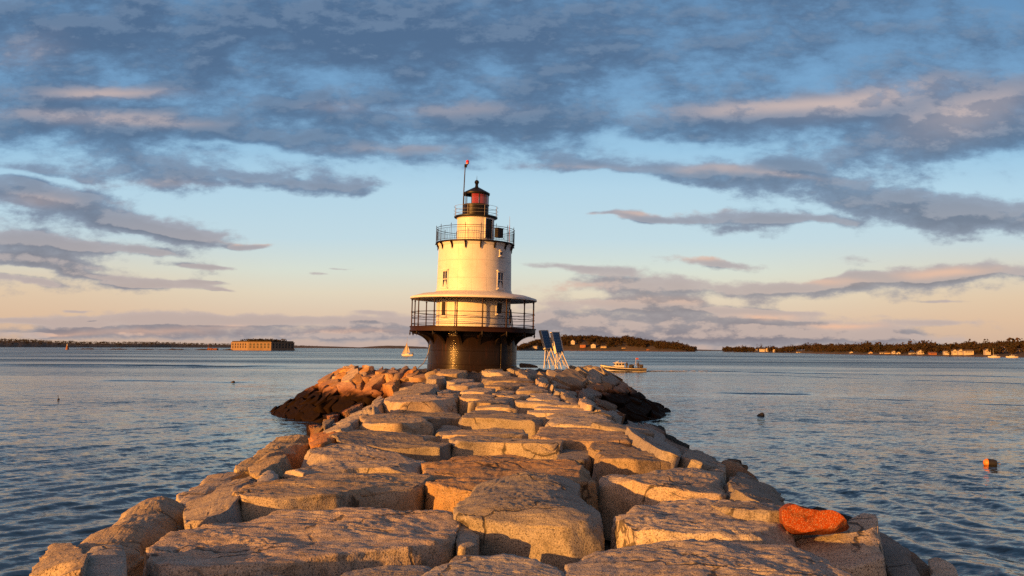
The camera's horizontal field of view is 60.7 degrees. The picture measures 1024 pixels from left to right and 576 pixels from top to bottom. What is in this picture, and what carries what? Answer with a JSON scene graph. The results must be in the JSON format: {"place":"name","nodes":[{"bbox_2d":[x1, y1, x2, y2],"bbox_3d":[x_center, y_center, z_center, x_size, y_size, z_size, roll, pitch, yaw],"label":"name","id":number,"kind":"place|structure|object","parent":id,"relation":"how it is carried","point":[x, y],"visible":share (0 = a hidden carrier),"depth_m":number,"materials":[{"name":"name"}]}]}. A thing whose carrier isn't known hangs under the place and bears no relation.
{"place":"outdoors","nodes":[
{"label":"outdoors","id":0,"kind":"place"},
{"bbox_2d":[0,341,294,347],"bbox_3d":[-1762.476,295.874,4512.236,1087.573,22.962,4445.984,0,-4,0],"label":"shore","id":1,"kind":"structure","parent":0,"point":[53,344],"depth_m":3466.42,"materials":[{"name":"green plant"}]},
{"bbox_2d":[0,338,309,345],"bbox_3d":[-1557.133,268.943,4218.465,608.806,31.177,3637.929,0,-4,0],"label":"wood","id":2,"kind":"object","parent":1,"relation":"on","point":[57,341],"visible":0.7,"depth_m":3468.39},
{"bbox_2d":[294,346,427,348],"bbox_3d":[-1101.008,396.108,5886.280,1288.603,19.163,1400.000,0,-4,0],"label":"horizon shore","id":3,"kind":"structure","parent":0,"point":[403,347],"depth_m":5341.59,"materials":[{"name":"green plant"}]},
{"bbox_2d":[316,368,628,550],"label":"rubble bed","id":4,"kind":"object","parent":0,"point":[475,376],"visible":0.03,"depth_m":62.44,"materials":[{"name":"stone"}]},
{"bbox_2d":[29,543,88,575],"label":"boulder","id":5,"kind":"object","parent":4,"relation":"on","point":[63,559],"visible":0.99,"depth_m":6.14,"materials":[{"name":"stone"}]},
{"bbox_2d":[86,545,126,575],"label":"boulder","id":6,"kind":"object","parent":4,"relation":"on","point":[106,560],"visible":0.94,"depth_m":5.95,"materials":[{"name":"grey stone"}]},
{"bbox_2d":[76,496,184,575],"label":"boulder","id":7,"kind":"object","parent":4,"relation":"on","point":[136,531],"visible":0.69,"depth_m":8.73,"materials":[{"name":"stone"}]},
{"bbox_2d":[176,472,241,505],"bbox_3d":[-4.409,3.491,12.474,0.651,1.343,3.371,0,-4,-3],"label":"boulder","id":8,"kind":"object","parent":4,"relation":"on","point":[209,484],"visible":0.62,"depth_m":12.66,"materials":[{"name":"stone"}]},
{"bbox_2d":[183,476,256,528],"bbox_3d":[-3.183,2.724,9.821,1.007,1.035,4.239,1,-4,-8],"label":"boulder","id":9,"kind":"object","parent":4,"relation":"on","point":[220,504],"visible":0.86,"depth_m":8.94,"materials":[{"name":"grey stone"}]},
{"bbox_2d":[257,470,278,480],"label":"boulder","id":10,"kind":"object","parent":4,"relation":"on","point":[270,475],"visible":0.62,"depth_m":10.81,"materials":[{"name":"stone"}]},
{"bbox_2d":[248,446,292,479],"bbox_3d":[-3.761,3.155,14.067,0.888,1.261,7.465,1,-4,-14],"label":"boulder","id":11,"kind":"object","parent":4,"relation":"on","point":[277,462],"visible":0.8,"depth_m":12.75,"materials":[{"name":"stone"}]},
{"bbox_2d":[234,434,309,478],"bbox_3d":[-4.475,3.700,16.523,1.138,1.414,6.692,1,-4,-3],"label":"boulder","id":12,"kind":"object","parent":4,"relation":"on","point":[295,448],"visible":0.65,"depth_m":17.00,"materials":[{"name":"stone"}]},
{"bbox_2d":[283,406,299,418],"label":"boulder","id":13,"kind":"object","parent":4,"relation":"on","point":[292,412],"visible":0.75,"depth_m":63.40,"materials":[{"name":"stone"}]},
{"bbox_2d":[143,507,460,575],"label":"granite block","id":14,"kind":"structure","parent":4,"relation":"on","point":[339,541],"depth_m":7.18,"materials":[{"name":"stone"}]},
{"bbox_2d":[295,386,316,399],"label":"boulder","id":15,"kind":"object","parent":4,"relation":"on","point":[305,393],"visible":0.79,"depth_m":68.33,"materials":[{"name":"stone"}]},
{"bbox_2d":[300,404,322,420],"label":"boulder","id":16,"kind":"object","parent":4,"relation":"on","point":[309,414],"visible":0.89,"depth_m":61.61,"materials":[{"name":"stone"}]},
{"bbox_2d":[305,391,321,404],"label":"boulder","id":17,"kind":"object","parent":4,"relation":"on","point":[316,398],"visible":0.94,"depth_m":64.31,"materials":[{"name":"stone"}]},
{"bbox_2d":[306,423,323,436],"bbox_3d":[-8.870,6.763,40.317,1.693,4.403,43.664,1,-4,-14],"label":"boulder","id":18,"kind":"object","parent":4,"relation":"on","point":[313,428],"visible":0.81,"depth_m":29.13,"materials":[{"name":"stone"}]},
{"bbox_2d":[313,398,332,414],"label":"boulder","id":19,"kind":"object","parent":4,"relation":"on","point":[319,407],"visible":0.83,"depth_m":61.48,"materials":[{"name":"stone"}]},
{"bbox_2d":[308,431,342,448],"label":"boulder","id":20,"kind":"object","parent":4,"relation":"on","point":[322,439],"visible":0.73,"depth_m":15.15,"materials":[{"name":"stone"}]},
{"bbox_2d":[322,384,339,399],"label":"boulder","id":21,"kind":"object","parent":4,"relation":"on","point":[332,391],"visible":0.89,"depth_m":64.24,"materials":[{"name":"stone"}]},
{"bbox_2d":[323,395,338,413],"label":"boulder","id":22,"kind":"object","parent":4,"relation":"on","point":[327,408],"visible":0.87,"depth_m":61.67,"materials":[{"name":"stone"}]},
{"bbox_2d":[322,412,340,422],"bbox_3d":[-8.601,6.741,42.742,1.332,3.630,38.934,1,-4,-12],"label":"boulder","id":23,"kind":"object","parent":4,"relation":"on","point":[336,416],"visible":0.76,"depth_m":41.17,"materials":[{"name":"stone"}]},
{"bbox_2d":[232,472,433,522],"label":"granite block","id":24,"kind":"structure","parent":4,"relation":"on","point":[332,491],"depth_m":9.78,"materials":[{"name":"stone"}]},
{"bbox_2d":[332,399,355,416],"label":"boulder","id":25,"kind":"object","parent":4,"relation":"on","point":[339,405],"visible":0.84,"depth_m":61.02,"materials":[{"name":"stone"}]},
{"bbox_2d":[323,413,367,432],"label":"boulder","id":26,"kind":"object","parent":4,"relation":"on","point":[349,423],"visible":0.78,"depth_m":18.70,"materials":[{"name":"stone"}]},
{"bbox_2d":[337,382,355,396],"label":"boulder","id":27,"kind":"object","parent":4,"relation":"on","point":[344,388],"visible":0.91,"depth_m":63.49,"materials":[{"name":"stone"}]},
{"bbox_2d":[341,364,358,381],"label":"boulder","id":28,"kind":"object","parent":4,"relation":"on","point":[351,374],"visible":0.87,"depth_m":66.14,"materials":[{"name":"stone"}]},
{"bbox_2d":[339,402,363,418],"bbox_3d":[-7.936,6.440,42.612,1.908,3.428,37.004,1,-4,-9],"label":"boulder","id":29,"kind":"object","parent":4,"relation":"on","point":[348,411],"visible":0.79,"depth_m":33.51,"materials":[{"name":"stone"}]},
{"bbox_2d":[282,443,424,478],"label":"granite block","id":30,"kind":"structure","parent":4,"relation":"on","point":[343,458],"depth_m":12.51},
{"bbox_2d":[351,390,372,402],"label":"boulder","id":31,"kind":"object","parent":4,"relation":"on","point":[357,397],"visible":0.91,"depth_m":61.40,"materials":[{"name":"stone"}]},
{"bbox_2d":[349,395,384,415],"bbox_3d":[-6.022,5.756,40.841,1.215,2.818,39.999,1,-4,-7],"label":"boulder","id":32,"kind":"object","parent":4,"relation":"on","point":[375,406],"visible":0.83,"depth_m":26.12,"materials":[{"name":"stone"}]},
{"bbox_2d":[364,374,384,389],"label":"boulder","id":33,"kind":"object","parent":4,"relation":"on","point":[376,382],"visible":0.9,"depth_m":62.87,"materials":[{"name":"stone"}]},
{"bbox_2d":[341,565,431,575],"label":"granite block","id":34,"kind":"structure","parent":4,"relation":"on","point":[404,570],"depth_m":6.36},
{"bbox_2d":[341,430,435,442],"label":"granite block","id":35,"kind":"structure","parent":4,"relation":"on","point":[429,438],"depth_m":16.45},
{"bbox_2d":[329,430,450,461],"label":"granite block","id":36,"kind":"structure","parent":4,"relation":"on","point":[417,447],"depth_m":14.66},
{"bbox_2d":[382,378,400,396],"bbox_3d":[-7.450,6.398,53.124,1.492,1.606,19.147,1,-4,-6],"label":"boulder","id":37,"kind":"object","parent":4,"relation":"on","point":[391,387],"visible":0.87,"depth_m":54.96,"materials":[{"name":"stone"}]},
{"bbox_2d":[385,367,397,381],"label":"boulder","id":38,"kind":"object","parent":4,"relation":"on","point":[390,373],"visible":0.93,"depth_m":63.12,"materials":[{"name":"stone"}]},
{"bbox_2d":[359,414,433,435],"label":"granite block","id":39,"kind":"structure","parent":4,"relation":"on","point":[414,424],"depth_m":18.30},
{"bbox_2d":[406,373,425,382],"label":"boulder","id":40,"kind":"object","parent":4,"relation":"on","point":[421,377],"visible":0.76,"depth_m":61.81,"materials":[{"name":"stone"}]},
{"bbox_2d":[393,383,439,395],"bbox_3d":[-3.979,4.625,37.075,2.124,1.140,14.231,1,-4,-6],"label":"granite block","id":41,"kind":"structure","parent":4,"relation":"on","point":[422,389],"depth_m":35.16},
{"bbox_2d":[383,395,457,413],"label":"granite block","id":42,"kind":"structure","parent":4,"relation":"on","point":[413,404],"depth_m":25.21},
{"bbox_2d":[381,412,460,435],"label":"granite block","id":43,"kind":"structure","parent":4,"relation":"on","point":[437,420],"depth_m":20.83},
{"bbox_2d":[426,375,446,389],"bbox_3d":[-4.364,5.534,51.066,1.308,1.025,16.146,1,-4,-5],"label":"granite block","id":44,"kind":"structure","parent":4,"relation":"on","point":[440,382],"depth_m":44.22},
{"bbox_2d":[436,393,458,413],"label":"granite block","id":45,"kind":"structure","parent":4,"relation":"on","point":[449,395],"depth_m":28.65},
{"bbox_2d":[435,425,461,441],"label":"granite block","id":46,"kind":"structure","parent":4,"relation":"on","point":[444,430],"depth_m":18.60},
{"bbox_2d":[435,369,467,380],"bbox_3d":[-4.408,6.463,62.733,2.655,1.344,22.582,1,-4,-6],"label":"granite block","id":47,"kind":"structure","parent":4,"relation":"on","point":[450,374],"depth_m":54.84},
{"bbox_2d":[446,379,473,389],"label":"granite block","id":48,"kind":"structure","parent":4,"relation":"on","point":[457,381],"depth_m":42.67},
{"bbox_2d":[447,382,483,391],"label":"granite block","id":49,"kind":"structure","parent":4,"relation":"on","point":[460,387],"depth_m":36.84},
{"bbox_2d":[456,525,478,555],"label":"granite block","id":50,"kind":"structure","parent":4,"relation":"on","point":[467,541],"depth_m":7.52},
{"bbox_2d":[409,160,536,372],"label":"lighthouse","id":51,"kind":"object","parent":4,"relation":"on","point":[474,298],"visible":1,"depth_m":70.39,"materials":[{"name":"white metal"}]},
{"bbox_2d":[440,269,448,288],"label":"window","id":52,"kind":"structure","parent":51,"relation":"in","point":[445,272],"depth_m":71.10,"materials":[{"name":"white glass"}]},
{"bbox_2d":[484,217,492,238],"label":"watch room door","id":53,"kind":"structure","parent":51,"relation":"in","point":[488,231],"depth_m":72.36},
{"bbox_2d":[496,270,504,289],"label":"window","id":54,"kind":"structure","parent":51,"relation":"in","point":[500,273],"depth_m":71.02,"materials":[{"name":"white glass"}]},
{"bbox_2d":[458,394,495,416],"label":"granite block","id":55,"kind":"structure","parent":4,"relation":"on","point":[464,399],"depth_m":28.29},
{"bbox_2d":[460,388,493,395],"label":"granite block","id":56,"kind":"structure","parent":4,"relation":"on","point":[490,392],"depth_m":31.85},
{"bbox_2d":[441,427,527,442],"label":"granite block","id":57,"kind":"structure","parent":4,"relation":"on","point":[507,433],"depth_m":16.32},
{"bbox_2d":[467,397,513,412],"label":"granite block","id":58,"kind":"structure","parent":4,"relation":"on","point":[472,405],"depth_m":26.30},
{"bbox_2d":[422,553,564,575],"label":"granite block","id":59,"kind":"structure","parent":4,"relation":"on","point":[503,564],"depth_m":6.40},
{"bbox_2d":[480,369,510,382],"bbox_3d":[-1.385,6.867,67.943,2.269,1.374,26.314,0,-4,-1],"label":"granite block","id":60,"kind":"structure","parent":4,"relation":"on","point":[486,373],"depth_m":56.20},
{"bbox_2d":[475,404,517,412],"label":"granite block","id":61,"kind":"structure","parent":4,"relation":"on","point":[502,407],"depth_m":23.29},
{"bbox_2d":[458,412,543,438],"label":"granite block","id":62,"kind":"structure","parent":4,"relation":"on","point":[530,424],"depth_m":19.15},
{"bbox_2d":[449,436,563,459],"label":"granite block","id":63,"kind":"structure","parent":4,"relation":"on","point":[539,449],"depth_m":14.64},
{"bbox_2d":[481,376,534,384],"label":"granite block","id":64,"kind":"structure","parent":4,"relation":"on","point":[490,380],"depth_m":43.50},
{"bbox_2d":[484,382,535,392],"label":"granite block","id":65,"kind":"structure","parent":4,"relation":"on","point":[504,386],"depth_m":37.46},
{"bbox_2d":[421,454,604,546],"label":"granite block","id":66,"kind":"structure","parent":4,"relation":"on","point":[453,483],"depth_m":11.21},
{"bbox_2d":[504,394,528,406],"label":"granite block","id":67,"kind":"structure","parent":4,"relation":"on","point":[522,397],"depth_m":29.01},
{"bbox_2d":[513,367,534,380],"bbox_3d":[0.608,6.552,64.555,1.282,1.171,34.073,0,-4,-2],"label":"granite block","id":68,"kind":"structure","parent":4,"relation":"on","point":[520,373],"depth_m":54.56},
{"bbox_2d":[453,472,604,571],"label":"granite block","id":69,"kind":"structure","parent":4,"relation":"on","point":[554,520],"depth_m":8.04,"materials":[{"name":"stone"}]},
{"bbox_2d":[515,386,548,394],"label":"granite block","id":70,"kind":"structure","parent":4,"relation":"on","point":[527,390],"depth_m":32.94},
{"bbox_2d":[535,376,548,389],"bbox_3d":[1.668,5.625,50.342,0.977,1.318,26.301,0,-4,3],"label":"boulder","id":71,"kind":"object","parent":4,"relation":"on","point":[542,381],"visible":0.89,"depth_m":41.57,"materials":[{"name":"stone"}]},
{"bbox_2d":[525,393,559,400],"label":"granite block","id":72,"kind":"structure","parent":4,"relation":"on","point":[542,397],"depth_m":28.52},
{"bbox_2d":[514,400,579,413],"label":"granite block","id":73,"kind":"structure","parent":4,"relation":"on","point":[523,407],"depth_m":25.76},
{"bbox_2d":[539,330,557,368],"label":"solar panel","id":74,"kind":"object","parent":4,"relation":"on","point":[545,339],"visible":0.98,"depth_m":73.21,"materials":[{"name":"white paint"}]},
{"bbox_2d":[534,406,583,410],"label":"granite block","id":75,"kind":"structure","parent":4,"relation":"on","point":[549,408],"depth_m":23.58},
{"bbox_2d":[527,410,591,426],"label":"granite block","id":76,"kind":"structure","parent":4,"relation":"on","point":[543,414],"depth_m":21.94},
{"bbox_2d":[550,332,569,368],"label":"solar panel","id":77,"kind":"object","parent":4,"relation":"on","point":[557,343],"visible":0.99,"depth_m":72.30,"materials":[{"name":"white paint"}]},
{"bbox_2d":[559,390,577,402],"bbox_3d":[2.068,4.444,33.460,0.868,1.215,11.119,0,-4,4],"label":"boulder","id":78,"kind":"object","parent":4,"relation":"on","point":[565,395],"visible":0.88,"depth_m":29.49,"materials":[{"name":"grey stone"}]},
{"bbox_2d":[552,368,586,390],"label":"boulder","id":79,"kind":"object","parent":4,"relation":"on","point":[573,379],"visible":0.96,"depth_m":63.93,"materials":[{"name":"grey stone"}]},
{"bbox_2d":[556,449,591,477],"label":"granite block","id":80,"kind":"structure","parent":4,"relation":"on","point":[582,457],"depth_m":14.02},
{"bbox_2d":[545,412,613,427],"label":"granite block","id":81,"kind":"structure","parent":4,"relation":"on","point":[572,419],"depth_m":19.36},
{"bbox_2d":[531,426,630,449],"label":"granite block","id":82,"kind":"structure","parent":4,"relation":"on","point":[575,438],"depth_m":15.73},
{"bbox_2d":[578,397,593,411],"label":"boulder","id":83,"kind":"object","parent":4,"relation":"on","point":[585,403],"visible":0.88,"depth_m":23.56,"materials":[{"name":"stone"}]},
{"bbox_2d":[577,388,602,401],"bbox_3d":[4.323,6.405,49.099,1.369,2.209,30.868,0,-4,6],"label":"boulder","id":84,"kind":"object","parent":4,"relation":"on","point":[591,394],"visible":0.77,"depth_m":43.10,"materials":[{"name":"stone"}]},
{"bbox_2d":[586,369,600,384],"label":"boulder","id":85,"kind":"object","parent":4,"relation":"on","point":[594,377],"visible":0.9,"depth_m":66.27,"materials":[{"name":"grey stone"}]},
{"bbox_2d":[580,409,621,423],"bbox_3d":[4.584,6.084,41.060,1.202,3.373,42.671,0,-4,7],"label":"boulder","id":86,"kind":"object","parent":4,"relation":"on","point":[614,416],"visible":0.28,"depth_m":22.16,"materials":[{"name":"grey stone"}]},
{"bbox_2d":[594,398,625,423],"bbox_3d":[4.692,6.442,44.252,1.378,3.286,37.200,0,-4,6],"label":"boulder","id":87,"kind":"object","parent":4,"relation":"on","point":[605,405],"visible":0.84,"depth_m":29.32,"materials":[{"name":"stone"}]},
{"bbox_2d":[601,375,619,386],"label":"boulder","id":88,"kind":"object","parent":4,"relation":"on","point":[613,381],"visible":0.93,"depth_m":68.56,"materials":[{"name":"grey stone"}]},
{"bbox_2d":[601,392,629,408],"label":"boulder","id":89,"kind":"object","parent":4,"relation":"on","point":[619,400],"visible":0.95,"depth_m":64.01,"materials":[{"name":"stone"}]},
{"bbox_2d":[613,383,629,394],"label":"boulder","id":90,"kind":"object","parent":4,"relation":"on","point":[621,388],"visible":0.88,"depth_m":67.59,"materials":[{"name":"stone"}]},
{"bbox_2d":[588,441,672,492],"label":"granite block","id":91,"kind":"structure","parent":4,"relation":"on","point":[607,457],"depth_m":12.70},
{"bbox_2d":[625,420,681,468],"bbox_3d":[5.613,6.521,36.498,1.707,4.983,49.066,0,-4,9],"label":"boulder","id":92,"kind":"object","parent":4,"relation":"on","point":[658,446],"visible":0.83,"depth_m":14.93,"materials":[{"name":"grey stone"}]},
{"bbox_2d":[590,421,654,437],"bbox_3d":[2.140,3.030,17.153,1.229,0.758,0.973,0,-4,0],"label":"boulder","id":93,"kind":"object","parent":92,"relation":"on","point":[608,426],"visible":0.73,"depth_m":17.07,"materials":[{"name":"grey stone"}]},
{"bbox_2d":[648,405,665,418],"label":"boulder","id":94,"kind":"object","parent":4,"relation":"on","point":[655,414],"visible":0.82,"depth_m":66.00,"materials":[{"name":"stone"}]},
{"bbox_2d":[597,461,727,540],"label":"granite block","id":95,"kind":"structure","parent":4,"relation":"on","point":[617,494],"depth_m":10.58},
{"bbox_2d":[664,434,689,453],"bbox_3d":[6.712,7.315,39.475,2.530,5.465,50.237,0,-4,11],"label":"boulder","id":96,"kind":"object","parent":4,"relation":"on","point":[681,446],"visible":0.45,"depth_m":32.15,"materials":[{"name":"stone"}]},
{"bbox_2d":[678,449,721,469],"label":"boulder","id":97,"kind":"object","parent":4,"relation":"on","point":[690,458],"visible":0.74,"depth_m":13.18,"materials":[{"name":"grey stone"}]},
{"bbox_2d":[610,498,795,548],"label":"granite block","id":98,"kind":"structure","parent":4,"relation":"on","point":[698,519],"depth_m":7.97,"materials":[{"name":"stone"}]},
{"bbox_2d":[564,539,851,575],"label":"granite block","id":99,"kind":"structure","parent":4,"relation":"on","point":[691,557],"depth_m":6.50,"materials":[{"name":"stone"}]},
{"bbox_2d":[721,459,757,482],"bbox_3d":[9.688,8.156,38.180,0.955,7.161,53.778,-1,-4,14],"label":"boulder","id":100,"kind":"object","parent":4,"relation":"on","point":[734,467],"visible":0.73,"depth_m":15.11,"materials":[{"name":"brown stone"}]},
{"bbox_2d":[723,472,784,505],"bbox_3d":[3.209,3.083,12.129,1.023,1.342,6.598,-1,-4,15],"label":"boulder","id":101,"kind":"object","parent":4,"relation":"on","point":[740,486],"visible":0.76,"depth_m":10.63,"materials":[{"name":"grey stone"}]},
{"bbox_2d":[711,501,812,539],"bbox_3d":[2.506,2.489,8.748,1.074,0.739,1.092,2,-4,-26],"label":"boulder","id":102,"kind":"object","parent":4,"relation":"on","point":[746,511],"visible":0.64,"depth_m":8.40,"materials":[{"name":"grey stone"}]},
{"bbox_2d":[794,513,886,575],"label":"boulder","id":103,"kind":"object","parent":4,"relation":"on","point":[855,549],"visible":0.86,"depth_m":7.95,"materials":[{"name":"stone"}]},
{"bbox_2d":[779,503,848,534],"bbox_3d":[2.792,2.159,8.107,0.623,0.347,0.468,-1,-4,12],"label":"boulder","id":104,"kind":"object","parent":103,"relation":"on","point":[794,519],"visible":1,"depth_m":7.93,"materials":[{"name":"orange stone"}]},
{"bbox_2d":[880,532,919,575],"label":"boulder","id":105,"kind":"object","parent":4,"relation":"on","point":[897,557],"visible":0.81,"depth_m":8.59,"materials":[{"name":"grey stone"}]},
{"bbox_2d":[910,551,929,575],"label":"boulder","id":106,"kind":"object","parent":4,"relation":"on","point":[921,565],"visible":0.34,"depth_m":9.59,"materials":[{"name":"stone"}]},
{"bbox_2d":[928,557,957,575],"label":"boulder","id":107,"kind":"object","parent":4,"relation":"on","point":[939,566],"visible":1,"depth_m":9.15,"materials":[{"name":"stone"}]},
{"bbox_2d":[0,347,1023,575],"bbox_3d":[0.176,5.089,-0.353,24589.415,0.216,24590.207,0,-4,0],"label":"water","id":108,"kind":"structure","parent":0,"point":[902,448],"depth_m":57.01,"materials":[{"name":"blue liquid"}]},
{"bbox_2d":[600,358,646,371],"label":"lobster boat","id":109,"kind":"object","parent":108,"relation":"on","point":[618,367],"visible":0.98,"depth_m":196.92,"materials":[{"name":"white paint"}]},
{"bbox_2d":[0,0,1023,349],"label":"sky","id":110,"kind":"structure","parent":0,"point":[702,174],"materials":[{"name":"blue"}]},
{"bbox_2d":[517,339,694,351],"bbox_3d":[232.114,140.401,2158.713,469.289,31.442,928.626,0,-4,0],"label":"island","id":111,"kind":"structure","parent":0,"point":[575,347],"depth_m":2048.16,"materials":[{"name":"green plant"}]},
{"bbox_2d":[517,334,696,350],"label":"wood","id":112,"kind":"object","parent":111,"relation":"on","point":[628,339],"visible":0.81,"depth_m":2072.68,"materials":[{"name":"green plant"}]},
{"bbox_2d":[724,350,1023,356],"bbox_3d":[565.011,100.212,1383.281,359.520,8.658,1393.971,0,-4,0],"label":"mainland","id":113,"kind":"structure","parent":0,"point":[1005,354],"depth_m":907.29,"materials":[{"name":"green plant"}]},
{"bbox_2d":[722,338,1023,354],"bbox_3d":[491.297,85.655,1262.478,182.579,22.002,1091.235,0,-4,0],"label":"wood","id":114,"kind":"object","parent":113,"relation":"on","point":[994,347],"visible":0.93,"depth_m":946.46,"materials":[{"name":"green plant"}]},
{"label":"fort ledge","id":115,"kind":"structure","parent":0,"visible":0},
{"bbox_2d":[231,338,294,350],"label":"granite fort","id":116,"kind":"structure","parent":115,"relation":"on","point":[259,344],"depth_m":1248.29,"materials":[{"name":"brown stone"}]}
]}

